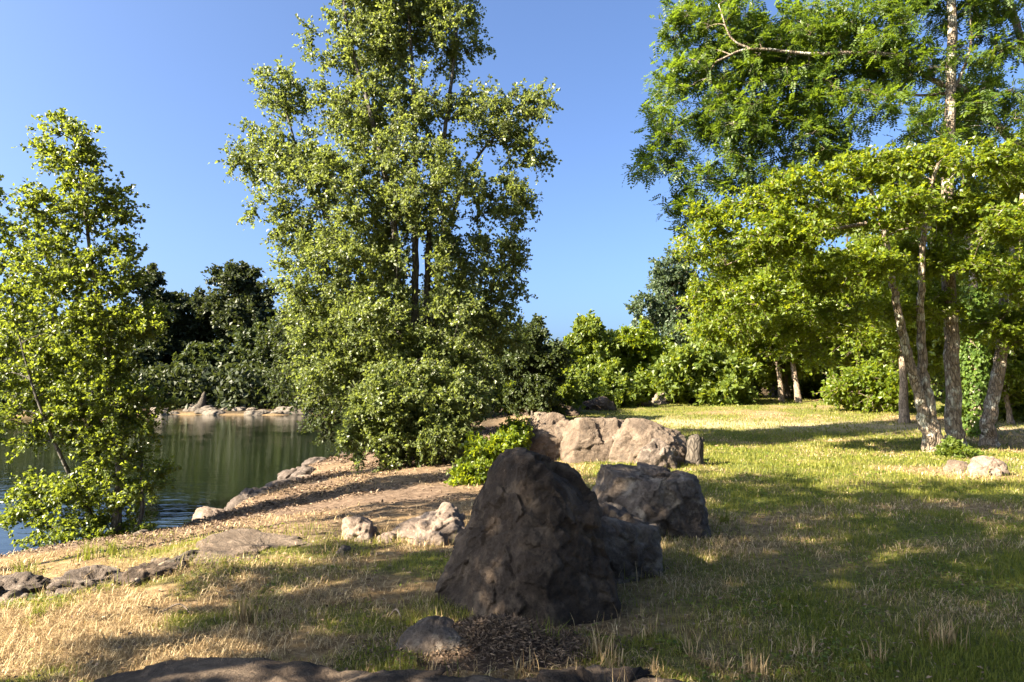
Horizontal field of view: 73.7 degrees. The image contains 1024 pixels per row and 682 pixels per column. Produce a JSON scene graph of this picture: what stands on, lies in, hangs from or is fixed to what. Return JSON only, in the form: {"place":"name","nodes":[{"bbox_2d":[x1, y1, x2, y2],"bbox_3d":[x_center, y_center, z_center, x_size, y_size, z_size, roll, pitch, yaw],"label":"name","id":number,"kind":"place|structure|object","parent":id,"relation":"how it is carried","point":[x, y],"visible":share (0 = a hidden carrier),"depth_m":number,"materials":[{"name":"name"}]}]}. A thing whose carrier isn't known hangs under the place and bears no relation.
{"place":"outdoors","nodes":[
{"label":"outdoors","id":0,"kind":"place"},
{"bbox_2d":[0,415,366,556],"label":"water","id":1,"kind":"structure","parent":0,"point":[222,460],"depth_m":24.18,"materials":[{"name":"green liquid"}]},
{"bbox_2d":[0,380,1023,681],"bbox_3d":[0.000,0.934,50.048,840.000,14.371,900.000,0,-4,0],"label":"ground","id":2,"kind":"structure","parent":0,"point":[414,486],"depth_m":6.11,"materials":[{"name":"plant"}]},
{"bbox_2d":[0,316,43,359],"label":"broadleaf tree","id":3,"kind":"object","parent":2,"relation":"on","point":[23,328],"visible":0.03,"depth_m":73.55,"materials":[{"name":"green plant"}]},
{"bbox_2d":[8,553,41,573],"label":"grass tuft","id":4,"kind":"object","parent":2,"relation":"on","point":[25,569],"visible":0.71,"depth_m":6.78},
{"bbox_2d":[0,571,50,604],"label":"bank rock","id":5,"kind":"object","parent":2,"relation":"on","point":[20,584],"visible":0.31,"depth_m":5.64,"materials":[{"name":"grey stone"}]},
{"bbox_2d":[0,174,57,450],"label":"young poplar","id":6,"kind":"object","parent":2,"relation":"on","point":[9,245],"visible":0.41,"depth_m":12.70,"materials":[{"name":"green plant"}]},
{"bbox_2d":[26,602,55,616],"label":"grass tuft","id":7,"kind":"object","parent":2,"relation":"on","point":[40,609],"visible":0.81,"depth_m":4.88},
{"bbox_2d":[40,310,122,364],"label":"broadleaf tree","id":8,"kind":"object","parent":2,"relation":"on","point":[81,332],"visible":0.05,"depth_m":72.21,"materials":[{"name":"green plant"}]},
{"bbox_2d":[45,565,125,599],"bbox_3d":[-3.539,2.144,5.822,0.779,0.388,1.079,0,-4,0],"label":"bank rock","id":9,"kind":"object","parent":2,"relation":"on","point":[77,580],"visible":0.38,"depth_m":5.78,"materials":[{"name":"grey stone"}]},
{"bbox_2d":[73,540,99,562],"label":"grass tuft","id":10,"kind":"object","parent":2,"relation":"on","point":[86,550],"visible":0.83,"depth_m":7.15,"materials":[{"name":"plant"}]},
{"bbox_2d":[0,107,190,549],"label":"young poplar","id":11,"kind":"object","parent":2,"relation":"on","point":[116,409],"visible":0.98,"depth_m":10.41,"materials":[{"name":"green plant"}]},
{"bbox_2d":[100,540,126,555],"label":"grass tuft","id":12,"kind":"object","parent":2,"relation":"on","point":[112,549],"visible":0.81,"depth_m":7.35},
{"bbox_2d":[99,342,171,400],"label":"broadleaf tree","id":13,"kind":"object","parent":2,"relation":"on","point":[150,354],"visible":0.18,"depth_m":68.08,"materials":[{"name":"green plant"}]},
{"bbox_2d":[111,262,194,369],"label":"broadleaf tree","id":14,"kind":"object","parent":2,"relation":"on","point":[152,291],"visible":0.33,"depth_m":74.23,"materials":[{"name":"green plant"}]},
{"bbox_2d":[119,557,191,586],"bbox_3d":[-3.208,2.142,6.102,0.660,0.349,0.822,0,-4,0],"label":"bank rock","id":15,"kind":"object","parent":2,"relation":"on","point":[143,572],"visible":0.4,"depth_m":5.92,"materials":[{"name":"stone"}]},
{"bbox_2d":[150,550,199,561],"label":"rock","id":16,"kind":"object","parent":2,"relation":"on","point":[179,557],"visible":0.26,"depth_m":6.41,"materials":[{"name":"beige stone"}]},
{"bbox_2d":[156,286,212,362],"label":"broadleaf tree","id":17,"kind":"object","parent":2,"relation":"on","point":[198,326],"visible":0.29,"depth_m":76.52,"materials":[{"name":"green plant"}]},
{"bbox_2d":[193,392,206,410],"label":"driftwood stump","id":18,"kind":"object","parent":2,"relation":"on","point":[202,401],"visible":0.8,"depth_m":62.98,"materials":[{"name":"brown wood"}]},
{"bbox_2d":[172,339,231,403],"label":"broadleaf tree","id":19,"kind":"object","parent":2,"relation":"on","point":[202,353],"visible":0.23,"depth_m":67.07,"materials":[{"name":"green plant"}]},
{"bbox_2d":[192,506,225,519],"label":"waterline stone","id":20,"kind":"object","parent":2,"relation":"on","point":[203,511],"visible":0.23,"depth_m":12.74,"materials":[{"name":"stone"}]},
{"bbox_2d":[202,409,225,414],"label":"shore rock","id":21,"kind":"object","parent":2,"relation":"on","point":[213,412],"visible":0.74,"depth_m":61.22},
{"bbox_2d":[185,258,280,346],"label":"broadleaf tree","id":22,"kind":"object","parent":2,"relation":"on","point":[246,303],"visible":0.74,"depth_m":74.60,"materials":[{"name":"green plant"}]},
{"bbox_2d":[226,494,253,510],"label":"waterline stone","id":23,"kind":"object","parent":2,"relation":"on","point":[234,502],"visible":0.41,"depth_m":13.56,"materials":[{"name":"stone"}]},
{"bbox_2d":[222,591,268,625],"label":"grass tuft","id":24,"kind":"object","parent":2,"relation":"on","point":[243,609],"visible":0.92,"depth_m":4.77,"materials":[{"name":"plant"}]},
{"bbox_2d":[238,488,258,495],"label":"waterline stone","id":25,"kind":"object","parent":2,"relation":"on","point":[245,491],"visible":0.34,"depth_m":13.94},
{"bbox_2d":[0,426,498,614],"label":"leaf litter","id":26,"kind":"object","parent":2,"relation":"on","point":[328,475],"visible":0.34,"depth_m":11.16,"materials":[{"name":"plant"}]},
{"bbox_2d":[191,528,311,565],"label":"stone slab","id":27,"kind":"structure","parent":2,"relation":"on","point":[232,542],"depth_m":6.88,"materials":[{"name":"stone"}]},
{"bbox_2d":[216,316,295,400],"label":"broadleaf tree","id":28,"kind":"object","parent":2,"relation":"on","point":[242,337],"visible":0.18,"depth_m":67.93,"materials":[{"name":"green plant"}]},
{"bbox_2d":[0,340,551,410],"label":"undergrowth","id":29,"kind":"object","parent":2,"relation":"on","point":[222,387],"visible":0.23,"depth_m":63.83,"materials":[{"name":"green plant"}]},
{"bbox_2d":[263,479,289,488],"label":"waterline stone","id":30,"kind":"object","parent":2,"relation":"on","point":[271,483],"visible":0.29,"depth_m":15.52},
{"bbox_2d":[277,468,296,479],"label":"waterline stone","id":31,"kind":"object","parent":2,"relation":"on","point":[284,474],"visible":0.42,"depth_m":18.67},
{"bbox_2d":[93,657,524,681],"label":"rock ledge","id":32,"kind":"object","parent":2,"relation":"on","point":[217,669],"visible":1,"depth_m":3.64,"materials":[{"name":"stone"}]},
{"bbox_2d":[301,457,325,465],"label":"waterline stone","id":33,"kind":"object","parent":2,"relation":"on","point":[311,460],"visible":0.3,"depth_m":20.06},
{"bbox_2d":[335,545,353,554],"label":"stone","id":34,"kind":"object","parent":2,"relation":"on","point":[344,548],"visible":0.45,"depth_m":6.68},
{"bbox_2d":[246,279,445,455],"bbox_3d":[-5.113,0.676,22.141,6.598,5.978,3.730,0,-4,0],"label":"alder tree","id":35,"kind":"object","parent":2,"relation":"on","point":[325,420],"visible":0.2,"depth_m":21.53,"materials":[{"name":"green plant"}]},
{"bbox_2d":[341,515,376,542],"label":"stone","id":36,"kind":"object","parent":2,"relation":"on","point":[363,527],"visible":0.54,"depth_m":7.24,"materials":[{"name":"stone"}]},
{"bbox_2d":[208,0,563,460],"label":"tall poplar","id":37,"kind":"object","parent":2,"relation":"on","point":[385,22],"visible":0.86,"depth_m":16.71,"materials":[{"name":"green plant"}]},
{"bbox_2d":[377,532,395,543],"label":"stone","id":38,"kind":"object","parent":2,"relation":"on","point":[385,535],"visible":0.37,"depth_m":7.21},
{"bbox_2d":[329,353,499,475],"bbox_3d":[-2.137,1.648,15.128,3.765,2.826,2.210,0,-4,0],"label":"shrub","id":39,"kind":"object","parent":2,"relation":"on","point":[407,434],"visible":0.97,"depth_m":14.73,"materials":[{"name":"green plant"}]},
{"bbox_2d":[389,502,464,545],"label":"rock","id":40,"kind":"structure","parent":2,"relation":"on","point":[444,522],"depth_m":7.31,"materials":[{"name":"stone"}]},
{"bbox_2d":[394,615,467,657],"bbox_3d":[-0.478,1.925,4.298,0.602,0.365,0.411,0,-4,0],"label":"rock","id":41,"kind":"object","parent":2,"relation":"on","point":[427,633],"visible":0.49,"depth_m":4.18,"materials":[{"name":"grey stone"}]},
{"bbox_2d":[443,456,491,486],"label":"bush","id":42,"kind":"object","parent":2,"relation":"on","point":[464,473],"visible":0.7,"depth_m":11.55,"materials":[{"name":"green plant"}]},
{"bbox_2d":[421,272,519,421],"bbox_3d":[-2.574,0.394,32.343,6.053,7.655,5.630,-4,-5,44],"label":"broadleaf tree","id":43,"kind":"object","parent":2,"relation":"on","point":[471,287],"visible":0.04,"depth_m":31.49,"materials":[{"name":"green plant"}]},
{"bbox_2d":[272,611,687,676],"bbox_3d":[-0.200,1.835,4.329,2.598,0.264,1.290,0,-4,0],"label":"litter heap","id":44,"kind":"object","parent":2,"relation":"on","point":[499,639],"visible":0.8,"depth_m":4.14,"materials":[{"name":"brown plant"}]},
{"bbox_2d":[453,424,528,469],"bbox_3d":[-0.400,2.215,12.940,1.468,1.290,1.303,0,-4,0],"label":"bush","id":45,"kind":"object","parent":2,"relation":"on","point":[495,445],"visible":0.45,"depth_m":12.66,"materials":[{"name":"green plant"}]},
{"bbox_2d":[9,458,985,681],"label":"long dry grass","id":46,"kind":"structure","parent":2,"relation":"on","point":[346,554],"depth_m":5.77,"materials":[{"name":"plant"}]},
{"bbox_2d":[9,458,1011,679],"bbox_3d":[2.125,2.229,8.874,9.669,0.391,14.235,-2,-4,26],"label":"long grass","id":47,"kind":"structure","parent":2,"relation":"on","point":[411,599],"depth_m":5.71,"materials":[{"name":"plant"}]},
{"bbox_2d":[488,414,534,450],"bbox_3d":[0.059,2.176,15.396,0.932,1.050,0.912,3,-5,-42],"label":"bush","id":48,"kind":"object","parent":2,"relation":"on","point":[521,424],"visible":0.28,"depth_m":15.29,"materials":[{"name":"green plant"}]},
{"bbox_2d":[0,412,1023,681],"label":"dry grass","id":49,"kind":"structure","parent":2,"relation":"on","point":[238,594],"depth_m":5.07,"materials":[{"name":"plant"}]},
{"bbox_2d":[0,414,1023,681],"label":"fallen leaves","id":50,"kind":"object","parent":2,"relation":"on","point":[558,636],"visible":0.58,"depth_m":5.16,"materials":[{"name":"brown plant"}]},
{"bbox_2d":[506,648,544,678],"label":"dry tuft","id":51,"kind":"object","parent":2,"relation":"on","point":[523,662],"visible":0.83,"depth_m":3.89,"materials":[{"name":"beige plant"}]},
{"bbox_2d":[435,447,621,627],"bbox_3d":[0.170,1.557,5.202,1.253,1.482,1.307,3,-5,-41],"label":"boulder","id":52,"kind":"object","parent":2,"relation":"on","point":[528,542],"visible":0.86,"depth_m":4.90,"materials":[{"name":"stone"}]},
{"bbox_2d":[497,313,573,417],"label":"broadleaf tree","id":53,"kind":"object","parent":2,"relation":"on","point":[539,371],"visible":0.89,"depth_m":26.53,"materials":[{"name":"green plant"}]},
{"bbox_2d":[494,361,594,414],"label":"broadleaf tree","id":54,"kind":"object","parent":2,"relation":"on","point":[575,385],"visible":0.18,"depth_m":30.05,"materials":[{"name":"green plant"}]},
{"bbox_2d":[513,403,579,415],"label":"stone block","id":55,"kind":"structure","parent":2,"relation":"on","point":[570,411],"depth_m":29.28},
{"bbox_2d":[526,412,568,459],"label":"stone block","id":56,"kind":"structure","parent":2,"relation":"on","point":[547,431],"depth_m":15.62,"materials":[{"name":"stone"}]},
{"bbox_2d":[529,613,565,644],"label":"grass tuft","id":57,"kind":"object","parent":2,"relation":"on","point":[549,630],"visible":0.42,"depth_m":4.26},
{"bbox_2d":[482,362,650,410],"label":"hedge undergrowth","id":58,"kind":"object","parent":2,"relation":"on","point":[502,381],"visible":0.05,"depth_m":38.93,"materials":[{"name":"green plant"}]},
{"bbox_2d":[560,417,619,462],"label":"stone block","id":59,"kind":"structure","parent":2,"relation":"on","point":[587,439],"depth_m":15.03,"materials":[{"name":"stone"}]},
{"bbox_2d":[558,309,626,393],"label":"broadleaf tree","id":60,"kind":"object","parent":2,"relation":"on","point":[589,345],"visible":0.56,"depth_m":39.27,"materials":[{"name":"green plant"}]},
{"bbox_2d":[576,396,616,410],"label":"stone block","id":61,"kind":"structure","parent":2,"relation":"on","point":[600,403],"depth_m":32.41,"materials":[{"name":"stone"}]},
{"bbox_2d":[579,625,618,659],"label":"grass tuft","id":62,"kind":"object","parent":2,"relation":"on","point":[595,647],"visible":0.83,"depth_m":4.17,"materials":[{"name":"plant"}]},
{"bbox_2d":[522,664,683,681],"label":"rock ledge","id":63,"kind":"object","parent":2,"relation":"on","point":[594,673],"visible":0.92,"depth_m":3.64,"materials":[{"name":"stone"}]},
{"bbox_2d":[572,357,651,407],"bbox_3d":[5.038,2.631,35.759,4.860,3.676,4.739,0,-4,0],"label":"bush","id":64,"kind":"object","parent":2,"relation":"on","point":[610,380],"visible":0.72,"depth_m":34.77,"materials":[{"name":"green plant"}]},
{"bbox_2d":[598,639,630,667],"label":"dry tuft","id":65,"kind":"object","parent":2,"relation":"on","point":[608,662],"visible":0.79,"depth_m":4.00,"materials":[{"name":"beige plant"}]},
{"bbox_2d":[599,501,663,583],"bbox_3d":[0.833,1.905,6.158,1.049,0.954,1.028,0,-4,0],"label":"boulder","id":66,"kind":"object","parent":2,"relation":"on","point":[629,539],"visible":0.35,"depth_m":5.87,"materials":[{"name":"grey stone"}]},
{"bbox_2d":[602,315,679,400],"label":"broadleaf tree","id":67,"kind":"object","parent":2,"relation":"on","point":[643,345],"visible":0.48,"depth_m":39.80,"materials":[{"name":"green plant"}]},
{"bbox_2d":[625,612,662,643],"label":"dry tuft","id":68,"kind":"object","parent":2,"relation":"on","point":[646,631],"visible":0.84,"depth_m":4.51,"materials":[{"name":"beige plant"}]},
{"bbox_2d":[608,418,686,464],"bbox_3d":[2.912,2.264,14.631,1.810,1.233,1.298,0,-4,0],"label":"boulder","id":69,"kind":"object","parent":2,"relation":"on","point":[633,437],"visible":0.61,"depth_m":14.33,"materials":[{"name":"beige stone"}]},
{"bbox_2d":[591,462,711,540],"bbox_3d":[1.569,1.958,7.828,1.401,1.074,1.152,0,-4,0],"label":"boulder","id":70,"kind":"object","parent":2,"relation":"on","point":[666,500],"visible":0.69,"depth_m":7.45,"materials":[{"name":"grey stone"}]},
{"bbox_2d":[641,646,665,677],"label":"dry tuft","id":71,"kind":"object","parent":2,"relation":"on","point":[652,668],"visible":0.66,"depth_m":3.90,"materials":[{"name":"beige plant"}]},
{"bbox_2d":[639,438,677,468],"bbox_3d":[2.931,2.337,13.757,0.859,0.766,0.655,0,-4,0],"label":"stone","id":72,"kind":"object","parent":2,"relation":"on","point":[656,451],"visible":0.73,"depth_m":13.55,"materials":[{"name":"stone"}]},
{"bbox_2d":[652,391,678,403],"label":"stone block","id":73,"kind":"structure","parent":2,"relation":"on","point":[660,400],"depth_m":37.54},
{"bbox_2d":[623,248,717,351],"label":"blue green tree","id":74,"kind":"object","parent":2,"relation":"on","point":[666,284],"visible":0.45,"depth_m":51.24,"materials":[{"name":"green plant"}]},
{"bbox_2d":[503,321,842,381],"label":"woodland","id":75,"kind":"object","parent":2,"relation":"on","point":[608,331],"depth_m":59.42,"materials":[{"name":"green plant"}]},
{"bbox_2d":[653,625,702,658],"bbox_3d":[1.051,1.846,4.216,0.317,0.185,0.257,-3,-5,36],"label":"dry tuft","id":76,"kind":"object","parent":2,"relation":"on","point":[689,644],"visible":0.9,"depth_m":4.20,"materials":[{"name":"beige plant"}]},
{"bbox_2d":[684,434,704,465],"bbox_3d":[3.769,2.277,14.088,0.444,0.720,0.449,-4,-5,45],"label":"tree stump","id":77,"kind":"object","parent":2,"relation":"on","point":[695,449],"visible":0.89,"depth_m":13.96,"materials":[{"name":"wood"}]},
{"bbox_2d":[645,331,767,406],"bbox_3d":[10.265,2.114,36.889,6.419,5.370,6.131,0,-4,0],"label":"bush","id":78,"kind":"object","parent":2,"relation":"on","point":[693,371],"visible":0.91,"depth_m":35.66,"materials":[{"name":"green plant"}]},
{"bbox_2d":[687,641,734,674],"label":"dry tuft","id":79,"kind":"object","parent":2,"relation":"on","point":[712,660],"visible":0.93,"depth_m":4.00,"materials":[{"name":"beige plant"}]},
{"bbox_2d":[716,511,736,523],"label":"grass tuft","id":80,"kind":"object","parent":2,"relation":"on","point":[725,519],"visible":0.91,"depth_m":8.36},
{"bbox_2d":[678,224,776,381],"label":"blue green tree","id":81,"kind":"object","parent":2,"relation":"on","point":[719,263],"visible":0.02,"depth_m":52.96,"materials":[{"name":"green plant"}]},
{"bbox_2d":[669,265,798,397],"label":"grove tree","id":82,"kind":"object","parent":2,"relation":"on","point":[761,382],"visible":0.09,"depth_m":41.62,"materials":[{"name":"green plant"}]},
{"bbox_2d":[726,642,771,681],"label":"grass tuft","id":83,"kind":"object","parent":2,"relation":"on","point":[753,666],"visible":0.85,"depth_m":3.88,"materials":[{"name":"plant"}]},
{"bbox_2d":[686,216,830,396],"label":"grove tree","id":84,"kind":"object","parent":2,"relation":"on","point":[775,392],"depth_m":45.58,"materials":[{"name":"green plant"}]},
{"bbox_2d":[711,270,830,401],"bbox_3d":[14.300,-0.386,38.156,6.771,7.760,6.354,0,-4,0],"label":"grove tree","id":85,"kind":"object","parent":2,"relation":"on","point":[771,354],"visible":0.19,"depth_m":37.68,"materials":[{"name":"green plant"}]},
{"bbox_2d":[761,274,830,398],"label":"grove tree","id":86,"kind":"object","parent":2,"relation":"on","point":[787,392],"visible":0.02,"depth_m":39.78,"materials":[{"name":"green plant"}]},
{"bbox_2d":[782,633,817,660],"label":"dry tuft","id":87,"kind":"object","parent":2,"relation":"on","point":[813,647],"visible":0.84,"depth_m":4.16,"materials":[{"name":"beige plant"}]},
{"bbox_2d":[740,211,862,402],"bbox_3d":[15.815,-1.905,36.829,7.034,10.677,7.196,0,-4,0],"label":"grove tree","id":88,"kind":"object","parent":2,"relation":"on","point":[797,391],"visible":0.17,"depth_m":36.42,"materials":[{"name":"green plant"}]},
{"bbox_2d":[791,375,831,397],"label":"bush","id":89,"kind":"object","parent":2,"relation":"on","point":[806,388],"visible":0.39,"depth_m":41.34,"materials":[{"name":"green plant"}]},
{"bbox_2d":[621,0,1023,447],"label":"locust tree","id":90,"kind":"object","parent":2,"relation":"on","point":[768,53],"visible":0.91,"depth_m":19.25,"materials":[{"name":"green plant"}]},
{"bbox_2d":[667,131,1023,451],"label":"oak tree","id":91,"kind":"object","parent":2,"relation":"on","point":[1005,169],"visible":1,"depth_m":16.36,"materials":[{"name":"green plant"}]},
{"bbox_2d":[813,219,898,367],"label":"grove tree","id":92,"kind":"object","parent":2,"relation":"on","point":[848,235],"visible":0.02,"depth_m":42.67,"materials":[{"name":"green plant"}]},
{"bbox_2d":[846,636,887,668],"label":"dry tuft","id":93,"kind":"object","parent":2,"relation":"on","point":[873,655],"visible":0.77,"depth_m":4.07,"materials":[{"name":"beige plant"}]},
{"bbox_2d":[811,356,933,413],"bbox_3d":[15.749,2.123,29.935,4.786,3.010,3.822,-2,-4,32],"label":"bush","id":94,"kind":"object","parent":2,"relation":"on","point":[870,385],"visible":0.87,"depth_m":29.45,"materials":[{"name":"green plant"}]},
{"bbox_2d":[835,274,945,400],"bbox_3d":[20.680,-1.281,36.619,6.933,9.383,6.586,3,-5,-37],"label":"grove tree","id":95,"kind":"object","parent":2,"relation":"on","point":[938,379],"visible":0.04,"depth_m":35.34,"materials":[{"name":"green plant"}]},
{"bbox_2d":[820,224,967,422],"bbox_3d":[14.156,-0.945,24.858,5.094,8.118,5.523,0,-4,0],"label":"grove tree","id":96,"kind":"object","parent":2,"relation":"on","point":[935,347],"visible":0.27,"depth_m":24.70,"materials":[{"name":"green plant"}]},
{"bbox_2d":[828,0,1023,445],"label":"locust tree","id":97,"kind":"object","parent":2,"relation":"on","point":[979,21],"visible":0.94,"depth_m":18.35,"materials":[{"name":"green plant"}]},
{"bbox_2d":[867,179,985,395],"bbox_3d":[24.822,-3.256,40.307,8.565,13.289,7.962,0,-4,0],"label":"grove tree","id":98,"kind":"object","parent":2,"relation":"on","point":[918,240],"visible":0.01,"depth_m":39.73,"materials":[{"name":"green plant"}]},
{"bbox_2d":[914,609,970,650],"bbox_3d":[2.753,1.853,4.374,0.292,0.218,0.355,-1,-4,16],"label":"grass tuft","id":99,"kind":"object","parent":2,"relation":"on","point":[941,633],"visible":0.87,"depth_m":4.38,"materials":[{"name":"plant"}]},
{"bbox_2d":[873,60,1023,436],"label":"ivy clad tree","id":100,"kind":"object","parent":2,"relation":"on","point":[971,374],"visible":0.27,"depth_m":20.88,"materials":[{"name":"green plant"}]},
{"bbox_2d":[944,459,967,472],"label":"stone","id":101,"kind":"object","parent":2,"relation":"on","point":[950,465],"visible":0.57,"depth_m":13.18,"materials":[{"name":"stone"}]},
{"bbox_2d":[933,435,985,458],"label":"bush","id":102,"kind":"object","parent":2,"relation":"on","point":[952,446],"visible":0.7,"depth_m":15.75,"materials":[{"name":"green plant"}]},
{"bbox_2d":[936,249,1018,360],"bbox_3d":[18.669,-0.484,27.174,4.538,7.142,4.480,-1,-4,17],"label":"grove tree","id":103,"kind":"object","parent":2,"relation":"on","point":[964,279],"visible":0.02,"depth_m":27.27,"materials":[{"name":"green plant"}]},
{"bbox_2d":[965,455,1008,475],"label":"stone","id":104,"kind":"object","parent":2,"relation":"on","point":[981,464],"visible":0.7,"depth_m":12.68,"materials":[{"name":"stone"}]},
{"bbox_2d":[961,297,1023,423],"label":"grove tree","id":105,"kind":"object","parent":2,"relation":"on","point":[1014,376],"visible":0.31,"depth_m":23.48,"materials":[{"name":"green plant"}]},
{"bbox_2d":[998,388,1023,421],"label":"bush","id":106,"kind":"object","parent":2,"relation":"on","point":[1018,413],"visible":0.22,"depth_m":24.43,"materials":[{"name":"green plant"}]},
{"bbox_2d":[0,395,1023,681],"bbox_3d":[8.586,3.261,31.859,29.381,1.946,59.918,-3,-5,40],"label":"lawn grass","id":107,"kind":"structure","parent":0,"point":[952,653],"depth_m":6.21,"materials":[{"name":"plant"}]},
{"bbox_2d":[0,0,1023,351],"label":"sky","id":108,"kind":"structure","parent":0,"point":[162,80],"materials":[{"name":"blue"}]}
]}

